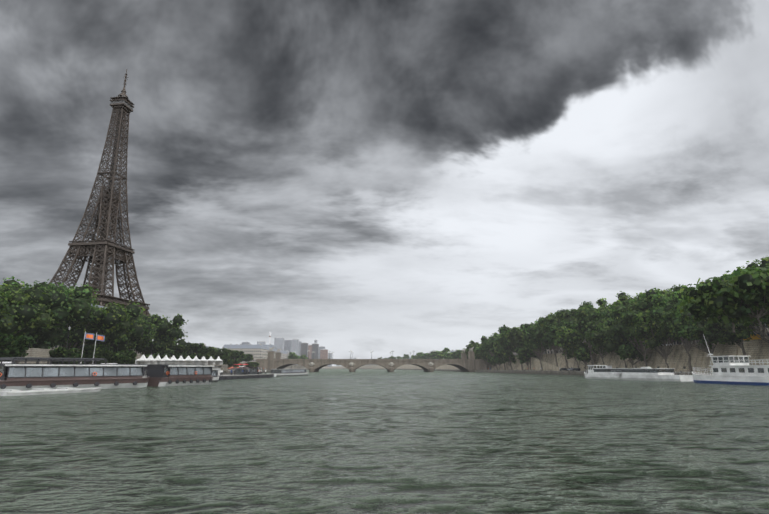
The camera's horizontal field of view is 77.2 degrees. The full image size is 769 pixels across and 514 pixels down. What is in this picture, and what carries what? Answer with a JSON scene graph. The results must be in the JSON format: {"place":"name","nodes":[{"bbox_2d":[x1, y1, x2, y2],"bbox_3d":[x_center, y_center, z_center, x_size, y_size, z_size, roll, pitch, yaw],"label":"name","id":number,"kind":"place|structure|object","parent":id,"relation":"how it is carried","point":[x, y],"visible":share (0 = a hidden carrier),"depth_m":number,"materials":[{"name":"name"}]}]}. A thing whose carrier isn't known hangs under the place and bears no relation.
{"place":"outdoors","nodes":[
{"label":"outdoors","id":0,"kind":"place"},
{"bbox_2d":[0,369,768,513],"bbox_3d":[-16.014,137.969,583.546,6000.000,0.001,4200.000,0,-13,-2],"label":"water","id":1,"kind":"structure","parent":0,"point":[358,441],"depth_m":19.68,"materials":[{"name":"liquid"}]},
{"bbox_2d":[0,357,149,391],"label":"excursion boat","id":2,"kind":"object","parent":1,"relation":"on","point":[25,376],"visible":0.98,"depth_m":71.81,"materials":[{"name":"brown glass"}]},
{"bbox_2d":[0,387,100,395],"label":"boat","id":3,"kind":"object","parent":2,"relation":"attached to","point":[32,391],"visible":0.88,"depth_m":60.75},
{"bbox_2d":[140,364,214,385],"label":"excursion boat","id":4,"kind":"object","parent":1,"relation":"in","point":[170,375],"visible":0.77,"depth_m":88.21,"materials":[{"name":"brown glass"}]},
{"bbox_2d":[212,369,218,381],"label":"boat","id":5,"kind":"object","parent":1,"relation":"on","point":[215,375],"visible":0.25,"depth_m":113.69,"materials":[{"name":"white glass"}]},
{"bbox_2d":[212,366,273,379],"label":"landing stage","id":6,"kind":"object","parent":1,"relation":"in","point":[247,372],"visible":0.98,"depth_m":149.76,"materials":[{"name":"grey metal"}]},
{"bbox_2d":[270,369,308,376],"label":"boat","id":7,"kind":"object","parent":1,"relation":"on","point":[287,372],"visible":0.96,"depth_m":197.44,"materials":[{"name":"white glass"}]},
{"bbox_2d":[584,365,692,381],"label":"boat","id":8,"kind":"object","parent":1,"relation":"in","point":[641,373],"visible":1,"depth_m":129.68,"materials":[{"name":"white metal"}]},
{"bbox_2d":[692,337,768,385],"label":"boat","id":9,"kind":"object","parent":1,"relation":"on","point":[739,370],"visible":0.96,"depth_m":97.89,"materials":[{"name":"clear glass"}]},
{"bbox_2d":[0,0,768,365],"label":"sky","id":10,"kind":"structure","parent":0,"point":[360,177],"materials":[{"name":"grey"}]},
{"bbox_2d":[1,344,768,375],"bbox_3d":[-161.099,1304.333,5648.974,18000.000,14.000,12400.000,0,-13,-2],"label":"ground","id":11,"kind":"structure","parent":0,"point":[753,352],"depth_m":183.60,"materials":[{"name":"stone"}]},
{"bbox_2d":[0,310,5,325],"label":"tree","id":12,"kind":"object","parent":11,"relation":"on","point":[1,314],"visible":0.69,"depth_m":95.76,"materials":[{"name":"green plant"}]},
{"bbox_2d":[0,333,35,362],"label":"shrub","id":13,"kind":"object","parent":11,"relation":"on","point":[18,346],"visible":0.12,"depth_m":98.74,"materials":[{"name":"green plant"}]},
{"bbox_2d":[0,296,55,337],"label":"tree","id":14,"kind":"object","parent":11,"relation":"on","point":[25,313],"visible":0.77,"depth_m":106.14,"materials":[{"name":"green plant"}]},
{"bbox_2d":[0,282,59,347],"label":"tree","id":15,"kind":"object","parent":11,"relation":"on","point":[37,296],"visible":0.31,"depth_m":111.32,"materials":[{"name":"green plant"}]},
{"bbox_2d":[2,276,98,348],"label":"tree","id":16,"kind":"object","parent":11,"relation":"on","point":[73,304],"visible":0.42,"depth_m":121.81,"materials":[{"name":"green plant"}]},
{"bbox_2d":[49,346,83,363],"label":"shrub","id":17,"kind":"object","parent":11,"relation":"on","point":[61,352],"visible":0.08,"depth_m":113.74,"materials":[{"name":"green plant"}]},
{"bbox_2d":[51,286,130,349],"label":"tree","id":18,"kind":"object","parent":11,"relation":"on","point":[110,318],"visible":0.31,"depth_m":136.42,"materials":[{"name":"green plant"}]},
{"bbox_2d":[81,331,104,363],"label":"flags","id":19,"kind":"object","parent":11,"relation":"on","point":[90,336],"visible":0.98,"depth_m":101.24,"materials":[{"name":"orange fabric"}]},
{"bbox_2d":[77,344,113,363],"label":"shrub","id":20,"kind":"object","parent":11,"relation":"on","point":[101,351],"visible":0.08,"depth_m":123.65,"materials":[{"name":"green plant"}]},
{"bbox_2d":[49,69,150,316],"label":"lattice tower","id":21,"kind":"structure","parent":11,"relation":"on","point":[104,248],"depth_m":497.46,"materials":[{"name":"metal"}]},
{"bbox_2d":[69,302,149,352],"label":"tree","id":22,"kind":"object","parent":11,"relation":"on","point":[129,328],"visible":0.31,"depth_m":151.73,"materials":[{"name":"green plant"}]},
{"bbox_2d":[108,350,127,363],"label":"shrub","id":23,"kind":"object","parent":11,"relation":"on","point":[118,357],"visible":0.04,"depth_m":136.12,"materials":[{"name":"green plant"}]},
{"bbox_2d":[120,350,136,363],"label":"tree","id":24,"kind":"object","parent":11,"relation":"on","point":[130,356],"depth_m":145.45,"materials":[{"name":"green plant"}]},
{"bbox_2d":[109,316,156,352],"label":"tree","id":25,"kind":"object","parent":11,"relation":"on","point":[147,330],"visible":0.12,"depth_m":162.83,"materials":[{"name":"green plant"}]},
{"bbox_2d":[130,336,150,352],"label":"shrub","id":26,"kind":"object","parent":11,"relation":"on","point":[141,345],"visible":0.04,"depth_m":161.62,"materials":[{"name":"green plant"}]},
{"bbox_2d":[145,352,169,358],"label":"tree","id":27,"kind":"object","parent":11,"relation":"on","point":[156,355],"visible":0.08,"depth_m":169.96,"materials":[{"name":"green plant"}]},
{"bbox_2d":[146,337,173,353],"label":"shrub","id":28,"kind":"object","parent":11,"relation":"on","point":[154,347],"visible":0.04,"depth_m":183.13,"materials":[{"name":"green plant"}]},
{"bbox_2d":[138,313,188,354],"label":"tree","id":29,"kind":"object","parent":11,"relation":"on","point":[165,327],"visible":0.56,"depth_m":185.62,"materials":[{"name":"green plant"}]},
{"bbox_2d":[171,332,187,345],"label":"tree","id":30,"kind":"object","parent":11,"relation":"on","point":[181,342],"depth_m":237.33,"materials":[{"name":"green plant"}]},
{"bbox_2d":[171,344,188,353],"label":"tree","id":31,"kind":"object","parent":11,"relation":"on","point":[179,348],"visible":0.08,"depth_m":205.72,"materials":[{"name":"green plant"}]},
{"bbox_2d":[169,352,197,358],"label":"tree","id":32,"kind":"object","parent":11,"relation":"on","point":[178,355],"visible":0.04,"depth_m":193.95,"materials":[{"name":"green plant"}]},
{"bbox_2d":[184,349,192,355],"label":"tree","id":33,"kind":"object","parent":11,"relation":"on","point":[190,352],"visible":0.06,"depth_m":262.07,"materials":[{"name":"green plant"}]},
{"bbox_2d":[135,354,247,370],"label":"quay tents","id":34,"kind":"object","parent":11,"relation":"on","point":[188,360],"visible":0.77,"depth_m":177.49,"materials":[{"name":"fabric"}]},
{"bbox_2d":[188,343,210,353],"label":"shrub","id":35,"kind":"object","parent":11,"relation":"on","point":[196,348],"visible":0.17,"depth_m":231.56,"materials":[{"name":"green plant"}]},
{"bbox_2d":[196,353,213,359],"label":"tree","id":36,"kind":"object","parent":11,"relation":"on","point":[200,356],"visible":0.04,"depth_m":218.49,"materials":[{"name":"green plant"}]},
{"bbox_2d":[207,347,215,355],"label":"tree","id":37,"kind":"object","parent":11,"relation":"on","point":[212,351],"visible":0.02,"depth_m":252.41,"materials":[{"name":"green plant"}]},
{"bbox_2d":[213,351,230,357],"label":"tree","id":38,"kind":"object","parent":11,"relation":"on","point":[218,353],"visible":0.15,"depth_m":274.64,"materials":[{"name":"green plant"}]},
{"bbox_2d":[214,355,230,363],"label":"tree","id":39,"kind":"object","parent":11,"relation":"on","point":[225,359],"depth_m":264.46,"materials":[{"name":"green plant"}]},
{"bbox_2d":[223,349,232,358],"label":"tree","id":40,"kind":"object","parent":11,"relation":"on","point":[229,351],"visible":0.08,"depth_m":301.16,"materials":[{"name":"green plant"}]},
{"bbox_2d":[227,358,239,369],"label":"tree","id":41,"kind":"object","parent":11,"relation":"on","point":[233,361],"visible":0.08,"depth_m":285.56,"materials":[{"name":"green plant"}]},
{"bbox_2d":[231,351,239,359],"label":"tree","id":42,"kind":"object","parent":11,"relation":"on","point":[236,355],"visible":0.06,"depth_m":325.44,"materials":[{"name":"green plant"}]},
{"bbox_2d":[234,350,244,359],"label":"tree","id":43,"kind":"object","parent":11,"relation":"on","point":[241,353],"visible":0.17,"depth_m":332.34,"materials":[{"name":"green plant"}]},
{"bbox_2d":[244,354,253,361],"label":"tree","id":44,"kind":"object","parent":11,"relation":"on","point":[249,358],"visible":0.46,"depth_m":382.20,"materials":[{"name":"green plant"}]},
{"bbox_2d":[245,362,259,366],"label":"tree","id":45,"kind":"object","parent":11,"relation":"on","point":[252,364],"visible":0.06,"depth_m":358.83,"materials":[{"name":"green plant"}]},
{"bbox_2d":[288,352,297,368],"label":"tree","id":46,"kind":"object","parent":11,"relation":"on","point":[292,355],"visible":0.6,"depth_m":629.89,"materials":[{"name":"green plant"}]},
{"bbox_2d":[222,332,453,366],"bbox_3d":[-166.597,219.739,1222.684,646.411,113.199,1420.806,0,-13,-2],"label":"city","id":47,"kind":"object","parent":11,"relation":"on","point":[260,349],"visible":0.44,"depth_m":1412.14,"materials":[{"name":"stone"}]},
{"bbox_2d":[256,347,485,371],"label":"bridge","id":48,"kind":"structure","parent":11,"relation":"on","point":[471,363],"depth_m":378.93,"materials":[{"name":"stone"}]},
{"bbox_2d":[0,334,760,370],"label":"vehicles","id":49,"kind":"object","parent":11,"relation":"on","point":[754,337],"visible":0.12,"depth_m":150.06,"materials":[{"name":"white"}]},
{"bbox_2d":[0,282,768,355],"bbox_3d":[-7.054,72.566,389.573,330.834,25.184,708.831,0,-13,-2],"label":"street fronts","id":50,"kind":"object","parent":11,"relation":"on","point":[548,350],"visible":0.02,"depth_m":217.33,"materials":[{"name":"stone"}]},
{"bbox_2d":[66,324,767,372],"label":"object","id":51,"kind":"object","parent":11,"relation":"on","point":[389,358],"visible":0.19,"depth_m":204.53,"materials":[{"name":"multicoloured"}]},
{"bbox_2d":[416,352,423,358],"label":"tree","id":52,"kind":"object","parent":11,"relation":"on","point":[418,356],"visible":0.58,"depth_m":848.34,"materials":[{"name":"green plant"}]},
{"bbox_2d":[420,353,428,358],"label":"tree","id":53,"kind":"object","parent":11,"relation":"on","point":[424,356],"visible":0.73,"depth_m":786.10,"materials":[{"name":"green plant"}]},
{"bbox_2d":[430,351,440,358],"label":"tree","id":54,"kind":"object","parent":11,"relation":"on","point":[436,353],"visible":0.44,"depth_m":691.83,"materials":[{"name":"green plant"}]},
{"bbox_2d":[438,348,449,356],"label":"tree","id":55,"kind":"object","parent":11,"relation":"on","point":[442,352],"visible":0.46,"depth_m":637.52,"materials":[{"name":"green plant"}]},
{"bbox_2d":[450,350,463,358],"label":"tree","id":56,"kind":"object","parent":11,"relation":"on","point":[458,353],"visible":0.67,"depth_m":544.03,"materials":[{"name":"green plant"}]},
{"bbox_2d":[465,340,480,354],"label":"tree","id":57,"kind":"object","parent":11,"relation":"on","point":[472,343],"visible":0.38,"depth_m":407.66,"materials":[{"name":"green plant"}]},
{"bbox_2d":[471,343,481,358],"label":"tree","id":58,"kind":"object","parent":11,"relation":"on","point":[477,354],"visible":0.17,"depth_m":390.19,"materials":[{"name":"green plant"}]},
{"bbox_2d":[474,344,493,369],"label":"tree","id":59,"kind":"object","parent":11,"relation":"on","point":[485,353],"visible":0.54,"depth_m":372.28,"materials":[{"name":"green plant"}]},
{"bbox_2d":[480,350,487,367],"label":"tree","id":60,"kind":"object","parent":11,"relation":"on","point":[483,357],"visible":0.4,"depth_m":378.27,"materials":[{"name":"green plant"}]},
{"bbox_2d":[481,336,497,369],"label":"tree","id":61,"kind":"object","parent":11,"relation":"on","point":[488,345],"visible":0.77,"depth_m":356.01,"materials":[{"name":"green plant"}]},
{"bbox_2d":[487,354,495,369],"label":"tree","id":62,"kind":"object","parent":11,"relation":"on","point":[490,359],"visible":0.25,"depth_m":359.21,"materials":[{"name":"green plant"}]},
{"bbox_2d":[489,334,499,344],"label":"tree","id":63,"kind":"object","parent":11,"relation":"on","point":[493,338],"visible":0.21,"depth_m":394.07,"materials":[{"name":"green plant"}]},
{"bbox_2d":[492,355,502,365],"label":"tree","id":64,"kind":"object","parent":11,"relation":"on","point":[497,360],"visible":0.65,"depth_m":342.79,"materials":[{"name":"green plant"}]},
{"bbox_2d":[491,341,515,369],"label":"tree","id":65,"kind":"object","parent":11,"relation":"on","point":[497,353],"visible":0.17,"depth_m":336.54,"materials":[{"name":"green plant"}]},
{"bbox_2d":[496,325,514,369],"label":"tree","id":66,"kind":"object","parent":11,"relation":"on","point":[506,347],"visible":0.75,"depth_m":321.04,"materials":[{"name":"green plant"}]},
{"bbox_2d":[501,352,515,369],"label":"tree","id":67,"kind":"object","parent":11,"relation":"on","point":[507,359],"visible":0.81,"depth_m":321.48,"materials":[{"name":"green plant"}]},
{"bbox_2d":[504,327,525,369],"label":"tree","id":68,"kind":"object","parent":11,"relation":"on","point":[514,335],"visible":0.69,"depth_m":301.69,"materials":[{"name":"green plant"}]},
{"bbox_2d":[511,323,531,330],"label":"tree","id":69,"kind":"object","parent":11,"relation":"on","point":[521,327],"visible":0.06,"depth_m":328.34,"materials":[{"name":"green plant"}]},
{"bbox_2d":[515,347,536,369],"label":"tree","id":70,"kind":"object","parent":11,"relation":"on","point":[522,358],"visible":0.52,"depth_m":289.37,"materials":[{"name":"green plant"}]},
{"bbox_2d":[521,321,537,333],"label":"tree","id":71,"kind":"object","parent":11,"relation":"on","point":[525,326],"visible":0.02,"depth_m":309.97,"materials":[{"name":"green plant"}]},
{"bbox_2d":[517,336,542,369],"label":"tree","id":72,"kind":"object","parent":11,"relation":"on","point":[525,349],"visible":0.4,"depth_m":287.73,"materials":[{"name":"green plant"}]},
{"bbox_2d":[521,324,550,370],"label":"tree","id":73,"kind":"object","parent":11,"relation":"on","point":[533,337],"visible":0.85,"depth_m":272.21,"materials":[{"name":"green plant"}]},
{"bbox_2d":[536,312,552,353],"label":"tree","id":74,"kind":"object","parent":11,"relation":"on","point":[550,314],"visible":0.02,"depth_m":317.26,"materials":[{"name":"green plant"}]},
{"bbox_2d":[538,310,565,366],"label":"tree","id":75,"kind":"object","parent":11,"relation":"on","point":[545,323],"visible":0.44,"depth_m":255.15,"materials":[{"name":"green plant"}]},
{"bbox_2d":[540,321,574,370],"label":"tree","id":76,"kind":"object","parent":11,"relation":"on","point":[550,337],"visible":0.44,"depth_m":247.02,"materials":[{"name":"green plant"}]},
{"bbox_2d":[551,309,577,327],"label":"tree","id":77,"kind":"object","parent":11,"relation":"on","point":[572,318],"visible":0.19,"depth_m":261.54,"materials":[{"name":"green plant"}]},
{"bbox_2d":[554,326,590,370],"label":"tree","id":78,"kind":"object","parent":11,"relation":"on","point":[570,341],"visible":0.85,"depth_m":228.71,"materials":[{"name":"green plant"}]},
{"bbox_2d":[574,347,592,369],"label":"tree","id":79,"kind":"object","parent":11,"relation":"on","point":[583,353],"visible":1,"depth_m":220.10,"materials":[{"name":"green plant"}]},
{"bbox_2d":[578,301,593,345],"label":"tree","id":80,"kind":"object","parent":11,"relation":"on","point":[587,303],"visible":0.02,"depth_m":271.02,"materials":[{"name":"green plant"}]},
{"bbox_2d":[574,305,605,364],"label":"tree","id":81,"kind":"object","parent":11,"relation":"on","point":[584,317],"visible":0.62,"depth_m":220.02,"materials":[{"name":"green plant"}]},
{"bbox_2d":[583,318,608,364],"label":"tree","id":82,"kind":"object","parent":11,"relation":"on","point":[601,349],"visible":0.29,"depth_m":206.36,"materials":[{"name":"green plant"}]},
{"bbox_2d":[594,298,623,313],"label":"tree","id":83,"kind":"object","parent":11,"relation":"on","point":[602,303],"visible":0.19,"depth_m":228.63,"materials":[{"name":"green plant"}]},
{"bbox_2d":[590,304,629,320],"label":"tree","id":84,"kind":"object","parent":11,"relation":"on","point":[618,309],"visible":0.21,"depth_m":212.88,"materials":[{"name":"green plant"}]},
{"bbox_2d":[586,317,637,367],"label":"tree","id":85,"kind":"object","parent":11,"relation":"on","point":[606,336],"visible":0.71,"depth_m":190.17,"materials":[{"name":"green plant"}]},
{"bbox_2d":[616,291,636,341],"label":"tree","id":86,"kind":"object","parent":11,"relation":"on","point":[625,298],"visible":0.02,"depth_m":229.93,"materials":[{"name":"green plant"}]},
{"bbox_2d":[487,339,768,371],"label":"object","id":87,"kind":"object","parent":11,"relation":"on","point":[536,365],"visible":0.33,"depth_m":185.35,"materials":[{"name":"stone"}]},
{"bbox_2d":[614,340,647,367],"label":"tree","id":88,"kind":"object","parent":11,"relation":"on","point":[628,349],"visible":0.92,"depth_m":181.60,"materials":[{"name":"green plant"}]},
{"bbox_2d":[620,302,644,317],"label":"tree","id":89,"kind":"object","parent":11,"relation":"on","point":[632,306],"visible":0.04,"depth_m":195.37,"materials":[{"name":"green plant"}]},
{"bbox_2d":[609,299,661,366],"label":"tree","id":90,"kind":"object","parent":11,"relation":"on","point":[622,324],"visible":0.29,"depth_m":180.06,"materials":[{"name":"green plant"}]},
{"bbox_2d":[629,292,645,303],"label":"tree","id":91,"kind":"object","parent":11,"relation":"on","point":[635,300],"visible":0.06,"depth_m":216.65,"materials":[{"name":"green plant"}]},
{"bbox_2d":[630,309,683,367],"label":"tree","id":92,"kind":"object","parent":11,"relation":"on","point":[646,328],"visible":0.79,"depth_m":167.76,"materials":[{"name":"green plant"}]},
{"bbox_2d":[641,288,672,345],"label":"tree","id":93,"kind":"object","parent":11,"relation":"on","point":[650,294],"visible":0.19,"depth_m":184.65,"materials":[{"name":"green plant"}]},
{"bbox_2d":[635,284,687,344],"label":"tree","id":94,"kind":"object","parent":11,"relation":"on","point":[675,288],"visible":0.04,"depth_m":192.59,"materials":[{"name":"green plant"}]},
{"bbox_2d":[646,294,694,371],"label":"tree","id":95,"kind":"object","parent":11,"relation":"on","point":[658,300],"visible":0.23,"depth_m":159.44,"materials":[{"name":"green plant"}]},
{"bbox_2d":[661,290,711,343],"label":"tree","id":96,"kind":"object","parent":11,"relation":"on","point":[676,299],"visible":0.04,"depth_m":171.88,"materials":[{"name":"green plant"}]},
{"bbox_2d":[667,308,726,355],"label":"tree","id":97,"kind":"object","parent":11,"relation":"on","point":[692,329],"visible":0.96,"depth_m":146.55,"materials":[{"name":"green plant"}]},
{"bbox_2d":[677,273,768,332],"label":"tree","id":98,"kind":"object","parent":11,"relation":"on","point":[703,307],"visible":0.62,"depth_m":89.63,"materials":[{"name":"green plant"}]},
{"bbox_2d":[689,266,768,330],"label":"tree","id":99,"kind":"object","parent":11,"relation":"on","point":[746,280],"visible":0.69,"depth_m":86.89,"materials":[{"name":"green plant"}]},
{"bbox_2d":[713,271,755,364],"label":"tree","id":100,"kind":"object","parent":11,"relation":"on","point":[743,333],"visible":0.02,"depth_m":128.61,"materials":[{"name":"green plant"}]},
{"bbox_2d":[718,310,768,344],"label":"tree","id":101,"kind":"object","parent":11,"relation":"on","point":[728,337],"visible":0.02,"depth_m":129.82,"materials":[{"name":"green plant"}]},
{"bbox_2d":[740,271,764,338],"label":"tree","id":102,"kind":"object","parent":11,"relation":"on","point":[763,328],"depth_m":152.43,"materials":[{"name":"green plant"}]},
{"bbox_2d":[741,257,768,272],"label":"tree","id":103,"kind":"object","parent":11,"relation":"on","point":[764,262],"visible":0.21,"depth_m":149.41,"materials":[{"name":"green plant"}]}
]}

